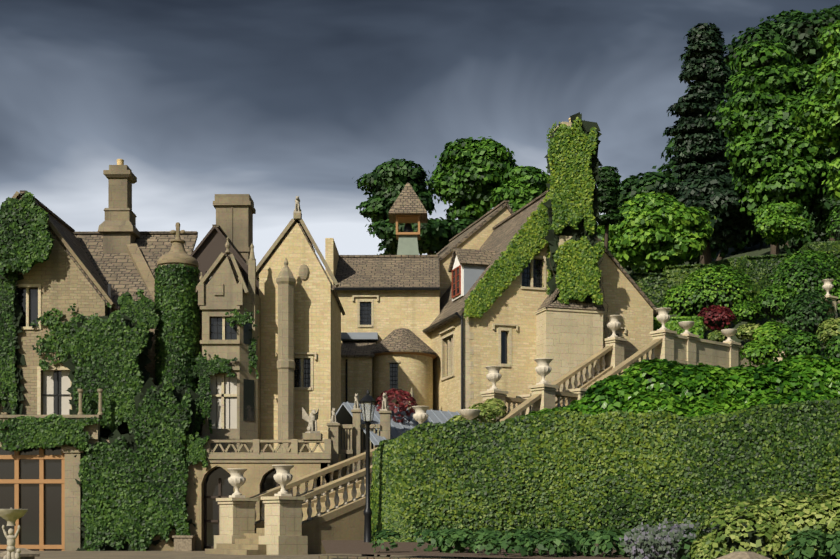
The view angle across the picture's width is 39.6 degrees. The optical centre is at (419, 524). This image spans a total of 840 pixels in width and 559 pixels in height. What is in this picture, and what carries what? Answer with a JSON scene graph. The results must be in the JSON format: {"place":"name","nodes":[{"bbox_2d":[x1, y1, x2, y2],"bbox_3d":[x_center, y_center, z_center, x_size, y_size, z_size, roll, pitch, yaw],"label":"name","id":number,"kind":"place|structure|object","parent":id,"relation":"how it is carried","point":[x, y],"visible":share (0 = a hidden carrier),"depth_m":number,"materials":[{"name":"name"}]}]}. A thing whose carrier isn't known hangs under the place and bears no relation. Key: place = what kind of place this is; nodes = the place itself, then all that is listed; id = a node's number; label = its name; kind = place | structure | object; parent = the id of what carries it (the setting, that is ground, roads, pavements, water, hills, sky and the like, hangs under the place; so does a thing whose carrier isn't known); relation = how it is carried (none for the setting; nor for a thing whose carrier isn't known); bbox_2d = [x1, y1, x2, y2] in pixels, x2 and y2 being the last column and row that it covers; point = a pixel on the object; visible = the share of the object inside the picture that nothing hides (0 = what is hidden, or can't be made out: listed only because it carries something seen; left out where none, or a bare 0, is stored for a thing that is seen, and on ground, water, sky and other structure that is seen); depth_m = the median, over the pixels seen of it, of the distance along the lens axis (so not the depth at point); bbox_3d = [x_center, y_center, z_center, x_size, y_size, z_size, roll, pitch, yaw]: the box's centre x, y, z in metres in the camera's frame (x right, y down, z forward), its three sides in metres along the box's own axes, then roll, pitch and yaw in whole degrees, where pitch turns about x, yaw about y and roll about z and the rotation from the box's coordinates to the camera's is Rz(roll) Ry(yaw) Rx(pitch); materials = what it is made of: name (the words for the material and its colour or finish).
{"place":"outdoors","nodes":[
{"label":"outdoors","id":0,"kind":"place"},
{"bbox_2d":[0,507,27,558],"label":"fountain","id":1,"kind":"object","parent":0,"point":[11,516],"visible":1,"depth_m":15.62,"materials":[{"name":"stone"}]},
{"bbox_2d":[0,198,107,438],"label":"wing gable wall","id":2,"kind":"structure","parent":0,"point":[60,278],"depth_m":40.45,"materials":[{"name":"stone"}]},
{"bbox_2d":[12,191,115,306],"bbox_3d":[-13.780,-9.558,40.558,6.368,3.967,0.360,0,0,1],"label":"wing coping","id":3,"kind":"object","parent":2,"relation":"on","point":[16,195],"visible":0.74,"depth_m":40.36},
{"bbox_2d":[16,284,316,428],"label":"stone window","id":4,"kind":"structure","parent":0,"point":[301,355],"depth_m":40.65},
{"bbox_2d":[144,310,201,435],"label":"range wall","id":5,"kind":"structure","parent":0,"point":[150,367],"depth_m":42.41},
{"bbox_2d":[202,257,239,451],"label":"bay wall","id":6,"kind":"structure","parent":0,"point":[224,274],"depth_m":40.88,"materials":[{"name":"stone"}]},
{"bbox_2d":[195,237,255,338],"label":"bay coping pinnacles","id":7,"kind":"object","parent":6,"relation":"on","point":[241,286],"visible":0.96,"depth_m":40.90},
{"bbox_2d":[190,227,258,306],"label":"timber gable","id":8,"kind":"structure","parent":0,"point":[208,250],"depth_m":43.59,"materials":[{"name":"wood"}]},
{"bbox_2d":[146,463,328,550],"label":"arcade wall","id":9,"kind":"structure","parent":0,"point":[254,474],"depth_m":39.38,"materials":[{"name":"stone"}]},
{"bbox_2d":[204,478,292,549],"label":"arcade door frames","id":10,"kind":"structure","parent":9,"relation":"in","point":[220,496],"depth_m":39.76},
{"bbox_2d":[0,550,518,558],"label":"house paving","id":11,"kind":"structure","parent":0,"point":[123,555],"depth_m":33.33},
{"bbox_2d":[0,389,102,550],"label":"loggia stone","id":12,"kind":"object","parent":11,"relation":"on","point":[73,541],"visible":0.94,"depth_m":39.18,"materials":[{"name":"stone"}]},
{"bbox_2d":[0,447,64,550],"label":"window frame","id":13,"kind":"object","parent":12,"relation":"in","point":[17,481],"visible":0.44,"depth_m":39.26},
{"bbox_2d":[18,190,119,310],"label":"wing roof","id":14,"kind":"structure","parent":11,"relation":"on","point":[66,230],"depth_m":42.89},
{"bbox_2d":[0,191,258,550],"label":"ivy","id":15,"kind":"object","parent":11,"relation":"on","point":[138,495],"depth_m":39.73,"materials":[{"name":"plant"}]},
{"bbox_2d":[73,231,197,309],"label":"roof","id":16,"kind":"structure","parent":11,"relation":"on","point":[119,273],"depth_m":45.08,"materials":[{"name":"tile"}]},
{"bbox_2d":[98,165,140,252],"bbox_3d":[-11.773,-12.197,45.835,1.384,3.642,1.384,0,0,1],"label":"tall chimney","id":17,"kind":"object","parent":16,"relation":"on","point":[118,231],"visible":0.94,"depth_m":45.35,"materials":[{"name":"stone"}]},
{"bbox_2d":[126,243,154,301],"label":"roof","id":18,"kind":"structure","parent":16,"relation":"on","point":[139,262],"depth_m":44.22,"materials":[{"name":"stone"}]},
{"bbox_2d":[212,224,247,265],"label":"roof","id":19,"kind":"structure","parent":16,"relation":"on","point":[219,228],"depth_m":43.75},
{"bbox_2d":[213,194,255,264],"bbox_3d":[-7.222,-10.305,45.431,1.454,4.785,1.300,0,0,1],"label":"chimney","id":20,"kind":"object","parent":19,"relation":"on","point":[234,216],"visible":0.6,"depth_m":44.88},
{"bbox_2d":[0,271,310,550],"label":"wing glass","id":21,"kind":"object","parent":11,"relation":"on","point":[29,519],"visible":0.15,"depth_m":39.38,"materials":[{"name":"glass"}]},
{"bbox_2d":[43,371,236,428],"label":"curtains","id":22,"kind":"object","parent":21,"relation":"attached to","point":[215,412],"visible":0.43,"depth_m":41.03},
{"bbox_2d":[159,263,196,385],"bbox_3d":[-8.550,-4.095,41.197,1.320,9.965,1.320,0,0,1],"label":"turret","id":23,"kind":"object","parent":11,"relation":"on","point":[183,292],"visible":0.1,"depth_m":40.65,"materials":[{"name":"stone"}]},
{"bbox_2d":[157,222,198,267],"bbox_3d":[-8.550,-9.874,41.197,1.460,1.592,1.460,0,0,1],"label":"turret cap","id":24,"kind":"object","parent":23,"relation":"on","point":[177,253],"visible":0.9,"depth_m":40.87,"materials":[{"name":"stone"}]},
{"bbox_2d":[172,535,196,550],"bbox_3d":[-7.866,0.627,38.988,0.678,0.520,0.680,0,0,1],"label":"stone pedestal","id":25,"kind":"object","parent":11,"relation":"on","point":[184,542],"visible":0.96,"depth_m":38.69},
{"bbox_2d":[189,454,336,489],"bbox_3d":[-7.088,-0.747,40.829,8.212,3.228,3.100,0,0,1],"label":"balcony ledge","id":26,"kind":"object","parent":11,"relation":"on","point":[269,458],"depth_m":39.28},
{"bbox_2d":[106,433,331,454],"bbox_3d":[-7.116,-2.718,39.579,8.246,0.715,0.600,0,0,1],"label":"balustrade","id":27,"kind":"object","parent":26,"relation":"on","point":[317,438],"depth_m":39.33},
{"bbox_2d":[200,284,260,451],"bbox_3d":[-6.727,-5.269,41.585,1.928,6.312,1.580,0,0,1],"label":"bay window","id":28,"kind":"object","parent":26,"relation":"on","point":[250,430],"visible":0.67,"depth_m":41.09,"materials":[{"name":"stone"}]},
{"bbox_2d":[302,407,319,432],"bbox_3d":[-3.624,-3.527,39.576,0.599,0.902,0.536,0,0,-42],"label":"griffin statue","id":29,"kind":"object","parent":26,"relation":"on","point":[312,419],"visible":1,"depth_m":39.45,"materials":[{"name":"stone"}]},
{"bbox_2d":[276,258,295,451],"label":"buttress","id":30,"kind":"structure","parent":11,"relation":"on","point":[285,280],"depth_m":41.31,"materials":[{"name":"stone"}]},
{"bbox_2d":[302,505,372,553],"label":"stair side walls","id":31,"kind":"structure","parent":11,"relation":"on","point":[348,525],"depth_m":35.45,"materials":[{"name":"stone"}]},
{"bbox_2d":[341,357,372,485],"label":"link block","id":32,"kind":"structure","parent":11,"relation":"on","point":[360,376],"depth_m":49.33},
{"bbox_2d":[341,341,376,357],"bbox_3d":[-2.664,-7.553,50.247,1.488,1.038,2.240,0,0,1],"label":"lean-to roof","id":33,"kind":"object","parent":32,"relation":"on","point":[356,349],"visible":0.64,"depth_m":49.99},
{"bbox_2d":[341,332,377,340],"bbox_3d":[-2.652,-8.219,51.075,1.609,0.292,0.496,0,0,1],"label":"lead flashing","id":34,"kind":"object","parent":33,"relation":"on","point":[359,336],"visible":0.86,"depth_m":50.83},
{"bbox_2d":[359,389,376,555],"bbox_3d":[-1.311,-1.266,29.310,0.440,4.306,0.381,0,0,1],"label":"lamp post","id":35,"kind":"object","parent":11,"relation":"on","point":[367,511],"visible":0.88,"depth_m":29.26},
{"bbox_2d":[373,354,432,409],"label":"round tower wall","id":36,"kind":"structure","parent":11,"relation":"on","point":[415,372],"depth_m":49.22,"materials":[{"name":"stone"}]},
{"bbox_2d":[370,328,437,357],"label":"turret roof","id":37,"kind":"structure","parent":36,"relation":"on","point":[401,340],"depth_m":49.34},
{"bbox_2d":[205,366,640,554],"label":"stair steps","id":38,"kind":"structure","parent":11,"relation":"on","point":[249,545],"depth_m":35.25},
{"bbox_2d":[214,329,786,554],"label":"stair pedestals and terrace wall","id":39,"kind":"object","parent":11,"relation":"on","point":[283,526],"visible":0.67,"depth_m":41.31,"materials":[{"name":"stone"}]},
{"bbox_2d":[227,469,246,497],"bbox_3d":[-5.681,-1.276,36.220,0.637,0.892,0.637,0,0,1],"label":"urn","id":40,"kind":"object","parent":39,"relation":"on","point":[236,480],"visible":1,"depth_m":36.06,"materials":[{"name":"stone"}]},
{"bbox_2d":[272,465,293,495],"bbox_3d":[-4.030,-1.284,34.343,0.651,0.911,0.651,0,0,1],"label":"urn","id":41,"kind":"object","parent":39,"relation":"on","point":[283,476],"visible":1,"depth_m":34.18,"materials":[{"name":"stone"}]},
{"bbox_2d":[412,406,428,423],"bbox_3d":[0.026,-3.722,41.238,0.631,0.883,0.631,0,0,1],"label":"urn","id":42,"kind":"object","parent":39,"relation":"on","point":[420,415],"visible":0.67,"depth_m":41.06,"materials":[{"name":"stone"}]},
{"bbox_2d":[250,338,662,531],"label":"stair strings and rails","id":43,"kind":"object","parent":39,"relation":"attached to","point":[342,509],"visible":0.17,"depth_m":38.79,"materials":[{"name":"stone"}]},
{"bbox_2d":[255,347,654,523],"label":"balusters","id":44,"kind":"object","parent":43,"relation":"on","point":[345,495],"visible":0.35,"depth_m":38.37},
{"bbox_2d":[485,366,502,390],"bbox_3d":[2.768,-5.436,43.648,0.654,0.916,0.654,0,0,1],"label":"urn","id":45,"kind":"object","parent":39,"relation":"on","point":[493,376],"visible":0.98,"depth_m":43.48,"materials":[{"name":"stone"}]},
{"bbox_2d":[534,358,552,384],"bbox_3d":[4.418,-5.444,41.771,0.668,0.935,0.668,0,0,1],"label":"urn","id":46,"kind":"object","parent":39,"relation":"on","point":[543,369],"visible":0.96,"depth_m":41.59,"materials":[{"name":"stone"}]},
{"bbox_2d":[606,315,621,337],"bbox_3d":[8.025,-8.143,48.270,0.666,0.932,0.666,0,0,1],"label":"urn","id":47,"kind":"object","parent":39,"relation":"on","point":[614,324],"visible":0.94,"depth_m":48.09,"materials":[{"name":"stone"}]},
{"bbox_2d":[259,223,331,451],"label":"gabled wall","id":48,"kind":"structure","parent":0,"point":[313,312],"depth_m":42.15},
{"bbox_2d":[256,213,338,287],"bbox_3d":[-4.514,-9.921,42.249,3.157,2.619,0.400,0,0,1],"label":"gable coping","id":49,"kind":"object","parent":48,"relation":"on","point":[303,272],"visible":0.92,"depth_m":42.07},
{"bbox_2d":[256,219,344,314],"bbox_3d":[-4.492,-9.784,44.774,2.888,2.632,5.150,0,0,1],"label":"roof edge","id":50,"kind":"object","parent":48,"relation":"on","point":[313,250],"depth_m":42.21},
{"bbox_2d":[325,238,338,284],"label":"link range gable parapet","id":51,"kind":"structure","parent":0,"point":[331,255],"depth_m":51.24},
{"bbox_2d":[332,292,340,478],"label":"wall","id":52,"kind":"structure","parent":0,"point":[336,357],"depth_m":44.69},
{"bbox_2d":[327,388,415,472],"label":"balustrade piers","id":53,"kind":"structure","parent":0,"point":[334,430],"depth_m":40.79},
{"bbox_2d":[336,290,439,347],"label":"wall","id":54,"kind":"structure","parent":0,"point":[416,312],"depth_m":51.31,"materials":[{"name":"stone"}]},
{"bbox_2d":[352,295,399,390],"bbox_3d":[-1.910,-7.839,50.148,2.145,4.458,2.441,0,0,1],"label":"window surround","id":55,"kind":"object","parent":54,"relation":"attached to","point":[372,316],"visible":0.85,"depth_m":51.30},
{"bbox_2d":[360,302,397,388],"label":"window","id":56,"kind":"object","parent":55,"relation":"in","point":[363,313],"visible":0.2,"depth_m":51.48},
{"bbox_2d":[333,255,439,286],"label":"roof","id":57,"kind":"structure","parent":54,"relation":"on","point":[387,270],"depth_m":52.74,"materials":[{"name":"tile"}]},
{"bbox_2d":[334,287,439,290],"bbox_3d":[-1.525,-10.312,51.064,4.768,0.135,0.135,0,0,1],"label":"link gutter","id":58,"kind":"object","parent":57,"relation":"attached to","point":[379,288],"visible":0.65,"depth_m":51.02,"materials":[{"name":"black metal"}]},
{"bbox_2d":[397,235,418,254],"bbox_3d":[-0.582,-13.321,57.303,1.154,1.713,1.154,0,0,1],"label":"cupola base","id":59,"kind":"object","parent":57,"relation":"on","point":[407,244],"visible":0.4,"depth_m":56.81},
{"bbox_2d":[396,215,419,239],"bbox_3d":[-0.582,-14.586,57.303,1.177,0.979,1.177,0,0,1],"label":"bell turret frame","id":60,"kind":"object","parent":59,"relation":"on","point":[407,218],"visible":0.75,"depth_m":56.72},
{"bbox_2d":[388,183,427,222],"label":"turret roof","id":61,"kind":"structure","parent":60,"relation":"on","point":[407,202],"depth_m":56.64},
{"bbox_2d":[375,388,417,422],"bbox_3d":[-0.890,-4.309,42.803,1.611,1.387,1.139,0,0,1],"label":"red shrub by posts","id":62,"kind":"object","parent":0,"point":[400,398],"visible":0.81,"depth_m":42.45,"materials":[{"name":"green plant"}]},
{"bbox_2d":[336,401,459,449],"bbox_3d":[-0.326,-3.575,43.990,7.306,1.715,7.099,0,0,1],"label":"lead passage roof","id":63,"kind":"object","parent":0,"point":[344,414],"visible":0.15,"depth_m":42.63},
{"bbox_2d":[0,0,839,268],"label":"sky","id":64,"kind":"structure","parent":0,"point":[275,102],"materials":[{"name":"grey"}]},
{"bbox_2d":[373,217,474,254],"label":"trees","id":65,"kind":"object","parent":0,"point":[438,234],"depth_m":69.75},
{"bbox_2d":[431,318,458,411],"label":"wall","id":66,"kind":"structure","parent":0,"point":[446,395],"depth_m":49.66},
{"bbox_2d":[422,312,462,408],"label":"roof trim","id":67,"kind":"structure","parent":66,"relation":"attached to","point":[440,322],"depth_m":47.12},
{"bbox_2d":[439,206,510,297],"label":"wall","id":68,"kind":"structure","parent":0,"point":[477,239],"depth_m":54.85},
{"bbox_2d":[446,398,506,423],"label":"golden shrubs","id":69,"kind":"object","parent":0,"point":[494,410],"visible":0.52,"depth_m":40.15,"materials":[{"name":"green plant"}]},
{"bbox_2d":[321,540,667,558],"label":"ground","id":70,"kind":"structure","parent":0,"point":[353,547],"depth_m":23.33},
{"bbox_2d":[369,527,839,558],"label":"shrubs","id":71,"kind":"object","parent":70,"relation":"on","point":[571,540],"visible":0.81,"depth_m":20.40,"materials":[{"name":"green plant"}]},
{"bbox_2d":[370,397,839,541],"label":"yew hedge","id":72,"kind":"object","parent":70,"relation":"on","point":[406,499],"depth_m":29.13,"materials":[{"name":"plant"}]},
{"bbox_2d":[619,518,720,558],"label":"lavender clumps","id":73,"kind":"object","parent":70,"relation":"on","point":[651,543],"visible":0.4,"depth_m":18.57,"materials":[{"name":"grey plant"}]},
{"bbox_2d":[447,259,616,375],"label":"windows","id":74,"kind":"structure","parent":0,"point":[504,335],"depth_m":48.37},
{"bbox_2d":[459,243,652,412],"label":"gable wall","id":75,"kind":"structure","parent":0,"point":[514,303],"depth_m":48.09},
{"bbox_2d":[460,317,473,409],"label":"corner quoins","id":76,"kind":"object","parent":75,"relation":"attached to","point":[468,365],"visible":0.31,"depth_m":47.32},
{"bbox_2d":[439,256,625,380],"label":"window surrounds","id":77,"kind":"object","parent":75,"relation":"in","point":[451,354],"visible":0.56,"depth_m":48.30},
{"bbox_2d":[536,122,603,401],"bbox_3d":[6.184,-8.727,48.383,2.814,15.628,2.336,0,0,1],"label":"chimney base","id":78,"kind":"object","parent":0,"point":[567,340],"visible":0.25,"depth_m":47.64,"materials":[{"name":"stone"}]},
{"bbox_2d":[543,112,602,302],"bbox_3d":[6.295,-12.976,47.965,2.498,8.064,0.656,0,0,1],"label":"chimney","id":79,"kind":"object","parent":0,"point":[552,238],"visible":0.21,"depth_m":47.91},
{"bbox_2d":[596,171,728,274],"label":"wood leaves","id":80,"kind":"object","parent":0,"point":[647,182],"visible":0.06,"depth_m":88.90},
{"bbox_2d":[524,354,839,416],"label":"laurel bank","id":81,"kind":"structure","parent":0,"point":[728,389],"depth_m":37.16,"materials":[{"name":"plant"}]},
{"bbox_2d":[649,132,765,254],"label":"wood leaves","id":82,"kind":"object","parent":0,"point":[670,165],"visible":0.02,"depth_m":95.41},
{"bbox_2d":[625,240,839,358],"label":"hillside terrain","id":83,"kind":"structure","parent":0,"point":[756,250],"depth_m":91.15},
{"bbox_2d":[425,136,517,220],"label":"tree","id":84,"kind":"object","parent":83,"relation":"on","point":[463,161],"depth_m":77.57,"materials":[{"name":"plant"}]},
{"bbox_2d":[436,200,513,261],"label":"roof","id":85,"kind":"structure","parent":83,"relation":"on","point":[458,239],"depth_m":55.84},
{"bbox_2d":[490,166,548,211],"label":"tree","id":86,"kind":"object","parent":83,"relation":"on","point":[520,187],"visible":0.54,"depth_m":73.90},
{"bbox_2d":[425,189,657,332],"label":"roof","id":87,"kind":"structure","parent":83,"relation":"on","point":[501,236],"depth_m":50.10,"materials":[{"name":"tile"}]},
{"bbox_2d":[453,265,486,301],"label":"dormer lead cheeks","id":88,"kind":"object","parent":87,"relation":"on","point":[472,274],"visible":0.32,"depth_m":48.98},
{"bbox_2d":[448,248,496,272],"bbox_3d":[2.632,-11.282,49.857,2.871,0.856,2.364,0,0,1],"label":"dormer roof","id":89,"kind":"object","parent":87,"relation":"on","point":[473,257],"visible":0.61,"depth_m":49.32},
{"bbox_2d":[463,117,605,318],"bbox_3d":[4.674,-12.536,47.975,5.801,8.404,2.040,0,0,1],"label":"ivy","id":90,"kind":"object","parent":87,"relation":"attached to","point":[570,195],"visible":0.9,"depth_m":47.48,"materials":[{"name":"plant"}]},
{"bbox_2d":[535,288,604,312],"bbox_3d":[6.187,-9.250,48.095,2.642,1.111,1.080,0,0,-17],"label":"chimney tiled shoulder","id":91,"kind":"object","parent":87,"relation":"on","point":[547,303],"visible":0.54,"depth_m":47.72},
{"bbox_2d":[595,166,625,248],"bbox_3d":[9.204,-12.463,57.120,1.752,10.115,1.638,0,0,1],"label":"weeping conifer","id":92,"kind":"object","parent":83,"relation":"on","point":[608,195],"depth_m":56.78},
{"bbox_2d":[597,192,716,273],"bbox_3d":[12.728,-13.626,62.911,6.272,8.461,4.576,0,0,1],"label":"broad tree","id":93,"kind":"object","parent":83,"relation":"on","point":[662,217],"visible":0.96,"depth_m":61.69,"materials":[{"name":"plant"}]},
{"bbox_2d":[653,316,703,338],"bbox_3d":[10.317,-8.412,51.267,4.106,1.370,1.365,0,0,1],"label":"box hedge","id":94,"kind":"object","parent":83,"relation":"on","point":[672,322],"visible":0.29,"depth_m":50.65,"materials":[{"name":"green plant"}]},
{"bbox_2d":[652,22,733,263],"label":"tall cedar","id":95,"kind":"object","parent":83,"relation":"on","point":[707,63],"depth_m":78.07,"materials":[{"name":"plant"}]},
{"bbox_2d":[664,47,727,193],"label":"tree","id":96,"kind":"object","parent":83,"relation":"on","point":[695,111],"visible":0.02,"depth_m":78.41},
{"bbox_2d":[674,175,756,263],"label":"tree","id":97,"kind":"object","parent":83,"relation":"on","point":[694,190],"depth_m":72.06,"materials":[{"name":"plant"}]},
{"bbox_2d":[698,305,736,331],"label":"red hill shrubs","id":98,"kind":"object","parent":83,"relation":"on","point":[727,311],"visible":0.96,"depth_m":53.16,"materials":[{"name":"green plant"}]},
{"bbox_2d":[623,240,839,307],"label":"clipped yew terraces","id":99,"kind":"object","parent":83,"relation":"on","point":[758,270],"visible":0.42,"depth_m":61.18,"materials":[{"name":"plant"}]},
{"bbox_2d":[655,307,839,346],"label":"shrubs","id":100,"kind":"object","parent":83,"relation":"on","point":[821,333],"visible":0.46,"depth_m":49.63,"materials":[{"name":"green plant"}]},
{"bbox_2d":[662,262,839,366],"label":"light hill shrubs","id":101,"kind":"object","parent":83,"relation":"on","point":[746,305],"visible":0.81,"depth_m":55.83,"materials":[{"name":"green plant"}]},
{"bbox_2d":[670,211,839,363],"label":"hill shrubs","id":102,"kind":"object","parent":83,"relation":"on","point":[706,303],"visible":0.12,"depth_m":53.24,"materials":[{"name":"green"}]},
{"bbox_2d":[708,38,839,254],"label":"tree","id":103,"kind":"object","parent":83,"relation":"on","point":[785,74],"depth_m":68.78,"materials":[{"name":"plant"}]},
{"bbox_2d":[751,201,813,254],"bbox_3d":[19.447,-15.676,62.696,3.309,3.533,2.420,0,0,1],"label":"tree","id":104,"kind":"object","parent":83,"relation":"on","point":[781,218],"depth_m":62.16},
{"bbox_2d":[735,51,839,207],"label":"tree","id":105,"kind":"object","parent":83,"relation":"on","point":[831,156],"visible":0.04,"depth_m":69.62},
{"bbox_2d":[756,203,839,361],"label":"hill shrubs","id":106,"kind":"object","parent":83,"relation":"on","point":[804,257],"visible":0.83,"depth_m":52.76,"materials":[{"name":"green plant"}]},
{"bbox_2d":[782,289,836,342],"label":"dark hill shrubs","id":107,"kind":"object","parent":83,"relation":"on","point":[805,296],"visible":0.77,"depth_m":50.48,"materials":[{"name":"green plant"}]},
{"bbox_2d":[788,20,839,201],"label":"tree","id":108,"kind":"object","parent":83,"relation":"on","point":[828,102],"visible":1,"depth_m":53.70,"materials":[{"name":"plant"}]},
{"bbox_2d":[807,162,839,240],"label":"tree","id":109,"kind":"object","parent":83,"relation":"on","point":[826,203],"depth_m":69.84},
{"bbox_2d":[720,9,809,101],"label":"tree","id":110,"kind":"object","parent":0,"point":[765,29],"visible":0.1,"depth_m":96.59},
{"bbox_2d":[763,206,828,254],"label":"wood leaves","id":111,"kind":"object","parent":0,"point":[815,237],"visible":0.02,"depth_m":84.75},
{"bbox_2d":[772,4,839,68],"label":"tree","id":112,"kind":"object","parent":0,"point":[831,14],"visible":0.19,"depth_m":90.72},
{"bbox_2d":[785,19,833,62],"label":"tree","id":113,"kind":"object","parent":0,"point":[803,28],"visible":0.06,"depth_m":90.67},
{"bbox_3d":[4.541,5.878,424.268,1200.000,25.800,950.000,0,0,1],"label":"lawn","id":114,"kind":"structure","parent":0,"visible":0},
{"bbox_2d":[319,555,452,558],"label":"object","id":115,"kind":"structure","parent":114,"relation":"on","point":[345,557],"depth_m":22.10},
{"bbox_2d":[356,158,435,254],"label":"tree","id":116,"kind":"object","parent":114,"relation":"on","point":[389,180],"depth_m":75.82,"materials":[{"name":"plant"}]},
{"bbox_2d":[716,551,770,558],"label":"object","id":117,"kind":"structure","parent":114,"relation":"on","point":[743,555],"depth_m":15.04,"materials":[{"name":"stone"}]},
{"bbox_2d":[689,489,839,558],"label":"variegated shrub","id":118,"kind":"object","parent":114,"relation":"on","point":[711,545],"depth_m":17.82,"materials":[{"name":"plant"}]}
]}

